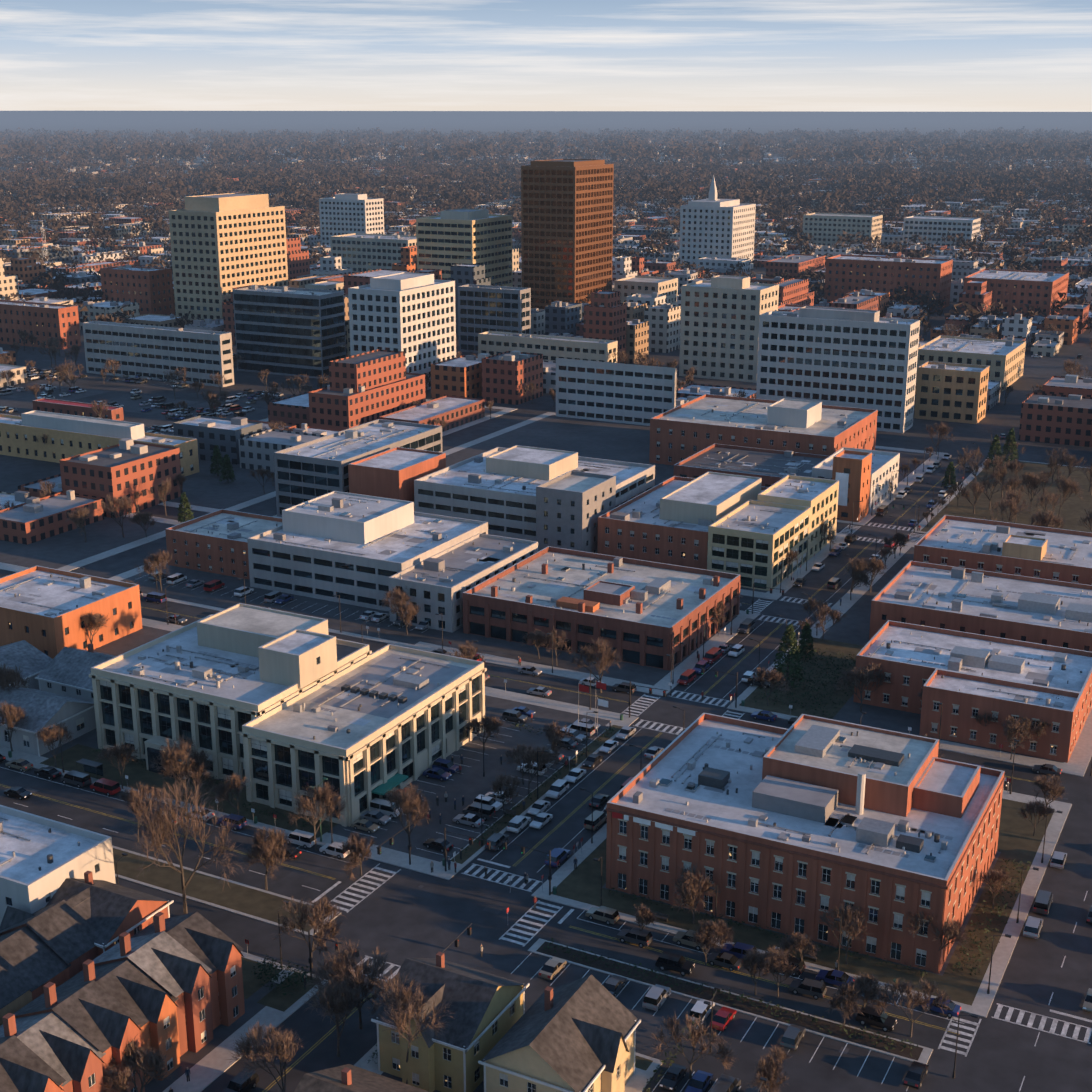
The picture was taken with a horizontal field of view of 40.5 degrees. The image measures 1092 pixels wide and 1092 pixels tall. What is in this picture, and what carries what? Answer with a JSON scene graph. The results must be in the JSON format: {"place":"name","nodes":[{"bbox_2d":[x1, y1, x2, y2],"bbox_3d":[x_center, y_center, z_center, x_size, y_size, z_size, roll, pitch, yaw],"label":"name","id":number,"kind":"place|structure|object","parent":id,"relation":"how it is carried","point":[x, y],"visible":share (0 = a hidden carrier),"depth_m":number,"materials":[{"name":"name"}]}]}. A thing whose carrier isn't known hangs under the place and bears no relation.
{"place":"outdoors","nodes":[
{"label":"outdoors","id":0,"kind":"place"},
{"bbox_2d":[319,193,383,244],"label":"tower","id":1,"kind":"structure","parent":0,"point":[345,213],"depth_m":1077.12,"materials":[{"name":"white concrete"}]},
{"bbox_2d":[0,244,1091,1091],"bbox_3d":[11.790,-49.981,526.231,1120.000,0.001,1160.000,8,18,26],"label":"roads","id":2,"kind":"structure","parent":0,"point":[400,916],"depth_m":198.42,"materials":[{"name":"grey asphalt"}]},
{"bbox_2d":[4,786,31,799],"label":"car","id":3,"kind":"object","parent":2,"relation":"on","point":[20,793],"visible":0.94,"depth_m":226.87,"materials":[{"name":"metal"}]},
{"bbox_2d":[5,758,32,771],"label":"car","id":4,"kind":"object","parent":2,"relation":"on","point":[22,764],"visible":0.98,"depth_m":236.47,"materials":[{"name":"metal"}]},
{"bbox_2d":[0,299,80,349],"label":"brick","id":5,"kind":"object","parent":2,"relation":"on","point":[41,321],"visible":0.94,"depth_m":652.47,"materials":[{"name":"red brick"}]},
{"bbox_2d":[34,766,61,779],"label":"car","id":6,"kind":"object","parent":2,"relation":"on","point":[49,772],"visible":0.96,"depth_m":233.66,"materials":[{"name":"metal"}]},
{"bbox_2d":[60,770,91,787],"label":"car","id":7,"kind":"object","parent":2,"relation":"on","point":[78,779],"visible":0.96,"depth_m":230.71,"materials":[{"name":"metal"}]},
{"bbox_2d":[0,410,198,475],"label":"building","id":8,"kind":"structure","parent":2,"relation":"on","point":[68,435],"depth_m":438.07,"materials":[{"name":"beige concrete"}]},
{"bbox_2d":[90,778,120,795],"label":"car","id":9,"kind":"object","parent":2,"relation":"on","point":[108,787],"visible":1,"depth_m":228.00,"materials":[{"name":"metal"}]},
{"bbox_2d":[100,264,174,315],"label":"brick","id":10,"kind":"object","parent":2,"relation":"on","point":[149,290],"visible":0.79,"depth_m":734.27,"materials":[{"name":"red brick"}]},
{"bbox_2d":[82,321,233,386],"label":"office building","id":11,"kind":"structure","parent":2,"relation":"on","point":[146,351],"depth_m":571.15,"materials":[{"name":"concrete"}]},
{"bbox_2d":[168,193,287,322],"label":"tan tower","id":12,"kind":"structure","parent":2,"relation":"on","point":[223,245],"depth_m":704.80,"materials":[{"name":"beige concrete"}]},
{"bbox_2d":[217,813,247,830],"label":"car","id":13,"kind":"object","parent":2,"relation":"on","point":[240,824],"visible":0.83,"depth_m":217.19,"materials":[{"name":"metal"}]},
{"bbox_2d":[223,1068,258,1091],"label":"car","id":14,"kind":"object","parent":2,"relation":"on","point":[236,1084],"visible":0.94,"depth_m":158.70,"materials":[{"name":"metal"}]},
{"bbox_2d":[233,285,345,378],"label":"office building","id":15,"kind":"structure","parent":2,"relation":"on","point":[286,330],"depth_m":581.12,"materials":[{"name":"glass"}]},
{"bbox_2d":[284,829,316,848],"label":"van","id":16,"kind":"object","parent":2,"relation":"on","point":[305,839],"visible":0.9,"depth_m":211.74,"materials":[{"name":"metal"}]},
{"bbox_2d":[319,842,350,858],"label":"car","id":17,"kind":"object","parent":2,"relation":"on","point":[331,849],"visible":0.88,"depth_m":208.96,"materials":[{"name":"metal"}]},
{"bbox_2d":[330,233,416,271],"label":"office building","id":18,"kind":"structure","parent":2,"relation":"on","point":[358,252],"depth_m":904.39,"materials":[{"name":"concrete"}]},
{"bbox_2d":[416,209,512,286],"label":"beige tower","id":19,"kind":"structure","parent":2,"relation":"on","point":[446,239],"depth_m":724.60,"materials":[{"name":"beige concrete"}]},
{"bbox_2d":[458,284,530,352],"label":"office building","id":20,"kind":"structure","parent":2,"relation":"on","point":[483,308],"depth_m":631.59,"materials":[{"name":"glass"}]},
{"bbox_2d":[485,833,508,850],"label":"car","id":21,"kind":"object","parent":2,"relation":"on","point":[497,842],"visible":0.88,"depth_m":211.09,"materials":[{"name":"metal"}]},
{"bbox_2d":[507,815,530,832],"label":"car","id":22,"kind":"object","parent":2,"relation":"on","point":[516,823],"visible":1,"depth_m":216.03,"materials":[{"name":"metal"}]},
{"bbox_2d":[527,800,550,815],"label":"car","id":23,"kind":"object","parent":2,"relation":"on","point":[538,807],"visible":0.85,"depth_m":221.98,"materials":[{"name":"metal"}]},
{"bbox_2d":[529,812,552,828],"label":"car","id":24,"kind":"object","parent":2,"relation":"on","point":[540,820],"visible":0.98,"depth_m":217.83,"materials":[{"name":"metal"}]},
{"bbox_2d":[0,377,1091,1091],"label":"road markings","id":25,"kind":"object","parent":2,"relation":"on","point":[842,1049],"visible":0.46,"depth_m":200.44,"materials":[{"name":"paint"}]},
{"bbox_2d":[478,331,617,362],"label":"office building","id":26,"kind":"structure","parent":2,"relation":"on","point":[548,347],"depth_m":589.35,"materials":[{"name":"concrete"}]},
{"bbox_2d":[8,221,1091,1091],"bbox_3d":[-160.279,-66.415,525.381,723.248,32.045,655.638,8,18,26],"label":"street furniture","id":27,"kind":"object","parent":2,"relation":"on","point":[94,767],"visible":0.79,"depth_m":225.74,"materials":[{"name":"metal"}]},
{"bbox_2d":[538,957,566,979],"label":"car","id":28,"kind":"object","parent":2,"relation":"on","point":[551,968],"visible":0.98,"depth_m":180.20,"materials":[{"name":"metal"}]},
{"bbox_2d":[546,779,568,798],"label":"car","id":29,"kind":"object","parent":2,"relation":"on","point":[558,788],"visible":0.98,"depth_m":227.26,"materials":[{"name":"metal"}]},
{"bbox_2d":[545,848,570,866],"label":"car","id":30,"kind":"object","parent":2,"relation":"on","point":[560,854],"visible":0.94,"depth_m":206.59,"materials":[{"name":"metal"}]},
{"bbox_2d":[521,159,613,308],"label":"brown tower","id":31,"kind":"structure","parent":2,"relation":"on","point":[566,230],"depth_m":703.96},
{"bbox_2d":[564,768,585,782],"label":"car","id":32,"kind":"object","parent":2,"relation":"on","point":[574,775],"visible":1,"depth_m":232.59,"materials":[{"name":"metal"}]},
{"bbox_2d":[584,810,606,830],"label":"car","id":33,"kind":"object","parent":2,"relation":"on","point":[599,818],"visible":0.94,"depth_m":216.97,"materials":[{"name":"metal"}]},
{"bbox_2d":[585,905,619,924],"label":"car","id":34,"kind":"object","parent":2,"relation":"on","point":[608,915],"visible":1,"depth_m":192.14,"materials":[{"name":"metal"}]},
{"bbox_2d":[603,975,626,996],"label":"car","id":35,"kind":"object","parent":2,"relation":"on","point":[613,985],"visible":0.79,"depth_m":176.76,"materials":[{"name":"metal"}]},
{"bbox_2d":[556,358,676,425],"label":"office building","id":36,"kind":"structure","parent":2,"relation":"on","point":[618,392],"depth_m":494.81,"materials":[{"name":"white concrete"}]},
{"bbox_2d":[616,927,652,947],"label":"car","id":37,"kind":"object","parent":2,"relation":"on","point":[640,938],"visible":1,"depth_m":186.95,"materials":[{"name":"metal"}]},
{"bbox_2d":[614,275,677,304],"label":"office building","id":38,"kind":"structure","parent":2,"relation":"on","point":[635,284],"depth_m":730.95,"materials":[{"name":"beige concrete"}]},
{"bbox_2d":[642,984,670,1010],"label":"car","id":39,"kind":"object","parent":2,"relation":"on","point":[656,996],"visible":0.96,"depth_m":173.70,"materials":[{"name":"metal"}]},
{"bbox_2d":[659,1063,686,1090],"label":"car","id":40,"kind":"object","parent":2,"relation":"on","point":[673,1077],"visible":1,"depth_m":160.13,"materials":[{"name":"metal"}]},
{"bbox_2d":[655,951,694,975],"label":"car","id":41,"kind":"object","parent":2,"relation":"on","point":[674,962],"visible":0.96,"depth_m":181.15,"materials":[{"name":"metal"}]},
{"bbox_2d":[677,669,695,685],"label":"car","id":42,"kind":"object","parent":2,"relation":"on","point":[687,676],"visible":0.98,"depth_m":271.45,"materials":[{"name":"metal"}]},
{"bbox_2d":[673,930,705,950],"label":"car","id":43,"kind":"object","parent":2,"relation":"on","point":[680,937],"visible":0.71,"depth_m":186.61,"materials":[{"name":"metal"}]},
{"bbox_2d":[685,1070,712,1091],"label":"car","id":44,"kind":"object","parent":2,"relation":"on","point":[700,1081],"visible":0.98,"depth_m":159.05,"materials":[{"name":"metal"}]},
{"bbox_2d":[688,999,714,1023],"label":"car","id":45,"kind":"object","parent":2,"relation":"on","point":[701,1007],"visible":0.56,"depth_m":171.31,"materials":[{"name":"metal"}]},
{"bbox_2d":[702,647,721,663],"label":"car","id":46,"kind":"object","parent":2,"relation":"on","point":[712,655],"visible":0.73,"depth_m":282.06,"materials":[{"name":"metal"}]},
{"bbox_2d":[710,1006,736,1030],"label":"car","id":47,"kind":"object","parent":2,"relation":"on","point":[723,1018],"visible":0.88,"depth_m":170.24,"materials":[{"name":"metal"}]},
{"bbox_2d":[706,952,742,970],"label":"car","id":48,"kind":"object","parent":2,"relation":"on","point":[728,960],"visible":0.94,"depth_m":182.03,"materials":[{"name":"metal"}]},
{"bbox_2d":[709,1073,740,1091],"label":"car","id":49,"kind":"object","parent":2,"relation":"on","point":[725,1083],"visible":0.98,"depth_m":157.83,"materials":[{"name":"metal"}]},
{"bbox_2d":[679,275,778,382],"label":"office building","id":50,"kind":"structure","parent":2,"relation":"on","point":[719,329],"depth_m":571.69,"materials":[{"name":"beige concrete"}]},
{"bbox_2d":[721,942,756,958],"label":"car","id":51,"kind":"object","parent":2,"relation":"on","point":[738,949],"visible":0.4,"depth_m":183.90,"materials":[{"name":"metal"}]},
{"bbox_2d":[779,954,805,975],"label":"car","id":52,"kind":"object","parent":2,"relation":"on","point":[800,963],"visible":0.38,"depth_m":180.62,"materials":[{"name":"metal"}]},
{"bbox_2d":[780,1024,805,1050],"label":"car","id":53,"kind":"object","parent":2,"relation":"on","point":[793,1036],"visible":0.9,"depth_m":166.35,"materials":[{"name":"metal"}]},
{"bbox_2d":[788,978,826,999],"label":"car","id":54,"kind":"object","parent":2,"relation":"on","point":[816,989],"visible":1,"depth_m":176.12,"materials":[{"name":"metal"}]},
{"bbox_2d":[815,969,853,986],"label":"car","id":55,"kind":"object","parent":2,"relation":"on","point":[834,976],"visible":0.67,"depth_m":178.49,"materials":[{"name":"metal"}]},
{"bbox_2d":[756,306,919,432],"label":"office building","id":56,"kind":"structure","parent":2,"relation":"on","point":[856,358],"depth_m":485.29,"materials":[{"name":"concrete"}]},
{"bbox_2d":[855,1005,896,1031],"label":"car","id":57,"kind":"object","parent":2,"relation":"on","point":[884,1021],"visible":0.98,"depth_m":170.19,"materials":[{"name":"metal"}]},
{"bbox_2d":[824,254,952,311],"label":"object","id":58,"kind":"object","parent":2,"relation":"on","point":[845,274],"visible":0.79,"depth_m":778.40,"materials":[{"name":"brown brick"}]},
{"bbox_2d":[903,1061,928,1088],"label":"car","id":59,"kind":"object","parent":2,"relation":"on","point":[915,1074],"visible":1,"depth_m":160.24,"materials":[{"name":"metal"}]},
{"bbox_2d":[921,997,961,1017],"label":"car","id":60,"kind":"object","parent":2,"relation":"on","point":[955,1010],"visible":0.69,"depth_m":172.58,"materials":[{"name":"metal"}]},
{"bbox_2d":[914,361,989,423],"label":"office building","id":61,"kind":"structure","parent":2,"relation":"on","point":[952,392],"depth_m":497.92,"materials":[{"name":"concrete"}]},
{"bbox_2d":[916,335,1025,390],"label":"office building","id":62,"kind":"structure","parent":2,"relation":"on","point":[1003,360],"depth_m":563.29,"materials":[{"name":"concrete"}]},
{"bbox_2d":[963,268,1068,316],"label":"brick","id":63,"kind":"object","parent":2,"relation":"on","point":[1012,289],"visible":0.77,"depth_m":737.57,"materials":[{"name":"brown brick"}]},
{"bbox_2d":[1023,916,1042,938],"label":"car","id":64,"kind":"object","parent":2,"relation":"on","point":[1033,927],"visible":0.98,"depth_m":188.41,"materials":[{"name":"metal"}]},
{"bbox_2d":[1033,889,1052,914],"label":"car","id":65,"kind":"object","parent":2,"relation":"on","point":[1043,903],"visible":0.96,"depth_m":193.97,"materials":[{"name":"metal"}]},
{"bbox_2d":[1032,764,1061,776],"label":"car","id":66,"kind":"object","parent":2,"relation":"on","point":[1049,769],"visible":0.92,"depth_m":234.72,"materials":[{"name":"metal"}]},
{"bbox_2d":[1050,851,1066,868],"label":"car","id":67,"kind":"object","parent":2,"relation":"on","point":[1058,860],"visible":0.94,"depth_m":205.57,"materials":[{"name":"metal"}]},
{"bbox_2d":[0,351,1091,1091],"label":"pavement blocks","id":68,"kind":"structure","parent":0,"point":[582,885],"depth_m":242.36,"materials":[{"name":"concrete"}]},
{"bbox_2d":[0,805,115,923],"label":"white building","id":69,"kind":"structure","parent":68,"relation":"on","point":[42,859],"depth_m":186.13,"materials":[{"name":"clear concrete"}]},
{"bbox_2d":[0,566,141,755],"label":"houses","id":70,"kind":"structure","parent":68,"relation":"on","point":[47,645],"depth_m":281.05,"materials":[{"name":"orange brick"}]},
{"bbox_2d":[32,398,123,420],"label":"building","id":71,"kind":"structure","parent":68,"relation":"on","point":[71,407],"depth_m":504.84,"materials":[{"name":"brick"}]},
{"bbox_2d":[0,871,244,1091],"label":"townhouses","id":72,"kind":"structure","parent":68,"relation":"on","point":[95,975],"depth_m":164.81,"materials":[{"name":"brick"}]},
{"bbox_2d":[165,509,282,578],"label":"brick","id":73,"kind":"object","parent":68,"relation":"on","point":[216,542],"visible":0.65,"depth_m":338.58,"materials":[{"name":"red brick"}]},
{"bbox_2d":[89,603,486,826],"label":"civic building","id":74,"kind":"structure","parent":68,"relation":"on","point":[277,708],"depth_m":235.40,"materials":[{"name":"beige concrete"}]},
{"bbox_2d":[274,419,442,516],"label":"office building","id":75,"kind":"structure","parent":68,"relation":"on","point":[310,470],"depth_m":381.60,"materials":[{"name":"concrete"}]},
{"bbox_2d":[351,819,379,833],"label":"car","id":76,"kind":"object","parent":68,"relation":"on","point":[369,826],"visible":0.98,"depth_m":216.20,"materials":[{"name":"metal"}]},
{"bbox_2d":[360,810,390,825],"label":"car","id":77,"kind":"object","parent":68,"relation":"on","point":[379,818],"visible":0.96,"depth_m":218.64,"materials":[{"name":"metal"}]},
{"bbox_2d":[370,798,402,818],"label":"van","id":78,"kind":"object","parent":68,"relation":"on","point":[384,807],"visible":0.62,"depth_m":220.68,"materials":[{"name":"metal"}]},
{"bbox_2d":[247,491,537,632],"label":"concrete office","id":79,"kind":"structure","parent":68,"relation":"on","point":[366,551],"depth_m":320.53,"materials":[{"name":"concrete"}]},
{"bbox_2d":[348,447,445,510],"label":"brick building","id":80,"kind":"structure","parent":68,"relation":"on","point":[394,473],"depth_m":368.29,"materials":[{"name":"brick"}]},
{"bbox_2d":[348,272,455,389],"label":"office building","id":81,"kind":"structure","parent":68,"relation":"on","point":[411,315],"depth_m":542.64,"materials":[{"name":"white concrete"}]},
{"bbox_2d":[422,767,451,780],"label":"car","id":82,"kind":"object","parent":68,"relation":"on","point":[438,773],"visible":1,"depth_m":232.96,"materials":[{"name":"metal"}]},
{"bbox_2d":[423,838,453,852],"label":"car","id":83,"kind":"object","parent":68,"relation":"on","point":[437,843],"visible":0.96,"depth_m":210.60,"materials":[{"name":"metal"}]},
{"bbox_2d":[432,758,458,773],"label":"car","id":84,"kind":"object","parent":68,"relation":"on","point":[449,766],"visible":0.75,"depth_m":235.28,"materials":[{"name":"metal"}]},
{"bbox_2d":[294,952,640,1091],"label":"houses","id":85,"kind":"structure","parent":68,"relation":"on","point":[578,1035],"depth_m":157.51,"materials":[{"name":"clear wood"}]},
{"bbox_2d":[453,813,483,827],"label":"car","id":86,"kind":"object","parent":68,"relation":"on","point":[472,820],"visible":1,"depth_m":217.76,"materials":[{"name":"metal"}]},
{"bbox_2d":[462,802,495,820],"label":"car","id":87,"kind":"object","parent":68,"relation":"on","point":[489,812],"visible":0.9,"depth_m":219.86,"materials":[{"name":"metal"}]},
{"bbox_2d":[502,709,527,723],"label":"car","id":88,"kind":"object","parent":68,"relation":"on","point":[519,717],"visible":1,"depth_m":254.72,"materials":[{"name":"metal"}]},
{"bbox_2d":[414,445,654,552],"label":"concrete office","id":89,"kind":"structure","parent":68,"relation":"on","point":[544,497],"depth_m":357.12,"materials":[{"name":"concrete"}]},
{"bbox_2d":[0,421,1091,1091],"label":"trees","id":90,"kind":"object","parent":68,"relation":"on","point":[336,991],"visible":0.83,"depth_m":200.84,"materials":[{"name":"brown plant"}]},
{"bbox_2d":[567,721,594,736],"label":"car","id":91,"kind":"object","parent":68,"relation":"on","point":[580,727],"visible":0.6,"depth_m":248.77,"materials":[{"name":"metal"}]},
{"bbox_2d":[463,546,740,669],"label":"brick store","id":92,"kind":"structure","parent":68,"relation":"on","point":[644,613],"depth_m":294.08,"materials":[{"name":"brick"}]},
{"bbox_2d":[597,472,838,590],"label":"office building","id":93,"kind":"structure","parent":68,"relation":"on","point":[750,530],"depth_m":339.29,"materials":[{"name":"brick"}]},
{"bbox_2d":[649,394,899,521],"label":"brick complex","id":94,"kind":"structure","parent":68,"relation":"on","point":[770,442],"depth_m":423.59,"materials":[{"name":"brick"}]},
{"bbox_2d":[605,713,1004,973],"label":"brick building","id":95,"kind":"structure","parent":68,"relation":"on","point":[801,823],"depth_m":194.81,"materials":[{"name":"red brick"}]},
{"bbox_2d":[853,620,1091,762],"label":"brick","id":96,"kind":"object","parent":68,"relation":"on","point":[961,676],"visible":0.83,"depth_m":253.53,"materials":[{"name":"orange brick"}]},
{"bbox_2d":[869,561,1091,651],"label":"commercial building","id":97,"kind":"structure","parent":68,"relation":"on","point":[1027,609],"depth_m":289.10,"materials":[{"name":"brown brick"}]},
{"bbox_2d":[913,515,1091,584],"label":"commercial building","id":98,"kind":"structure","parent":68,"relation":"on","point":[1064,555],"depth_m":319.54,"materials":[{"name":"brown brick"}]},
{"bbox_2d":[0,111,1091,258],"bbox_3d":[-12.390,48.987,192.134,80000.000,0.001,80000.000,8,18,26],"label":"ground","id":99,"kind":"structure","parent":0,"point":[484,122],"depth_m":11239.42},
{"bbox_2d":[0,126,1091,515],"bbox_3d":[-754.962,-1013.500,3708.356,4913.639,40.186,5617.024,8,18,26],"label":"trees","id":100,"kind":"object","parent":99,"relation":"on","point":[820,146],"visible":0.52,"depth_m":1847.21,"materials":[{"name":"brown plant"}]},
{"bbox_2d":[0,139,1091,544],"bbox_3d":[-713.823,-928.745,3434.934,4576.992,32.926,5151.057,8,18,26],"label":"city","id":101,"kind":"object","parent":99,"relation":"on","point":[368,387],"visible":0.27,"depth_m":644.17,"materials":[{"name":"brick"}]},
{"bbox_2d":[92,648,1030,1091],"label":"shrubs","id":102,"kind":"object","parent":99,"relation":"on","point":[288,978],"visible":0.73,"depth_m":188.24,"materials":[{"name":"green plant"}]},
{"bbox_2d":[802,213,882,246],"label":"office building","id":103,"kind":"structure","parent":99,"relation":"on","point":[824,229],"depth_m":1118.01,"materials":[{"name":"beige concrete"}]},
{"bbox_2d":[902,216,980,247],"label":"office building","id":104,"kind":"structure","parent":99,"relation":"on","point":[932,229],"depth_m":1118.84,"materials":[{"name":"white concrete"}]},
{"bbox_2d":[0,0,1091,111],"label":"sky","id":105,"kind":"structure","parent":0,"point":[56,55],"materials":[{"name":"blue"}]},
{"bbox_2d":[679,175,755,268],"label":"office tower","id":106,"kind":"structure","parent":0,"point":[712,225],"depth_m":943.05,"materials":[{"name":"white concrete"}]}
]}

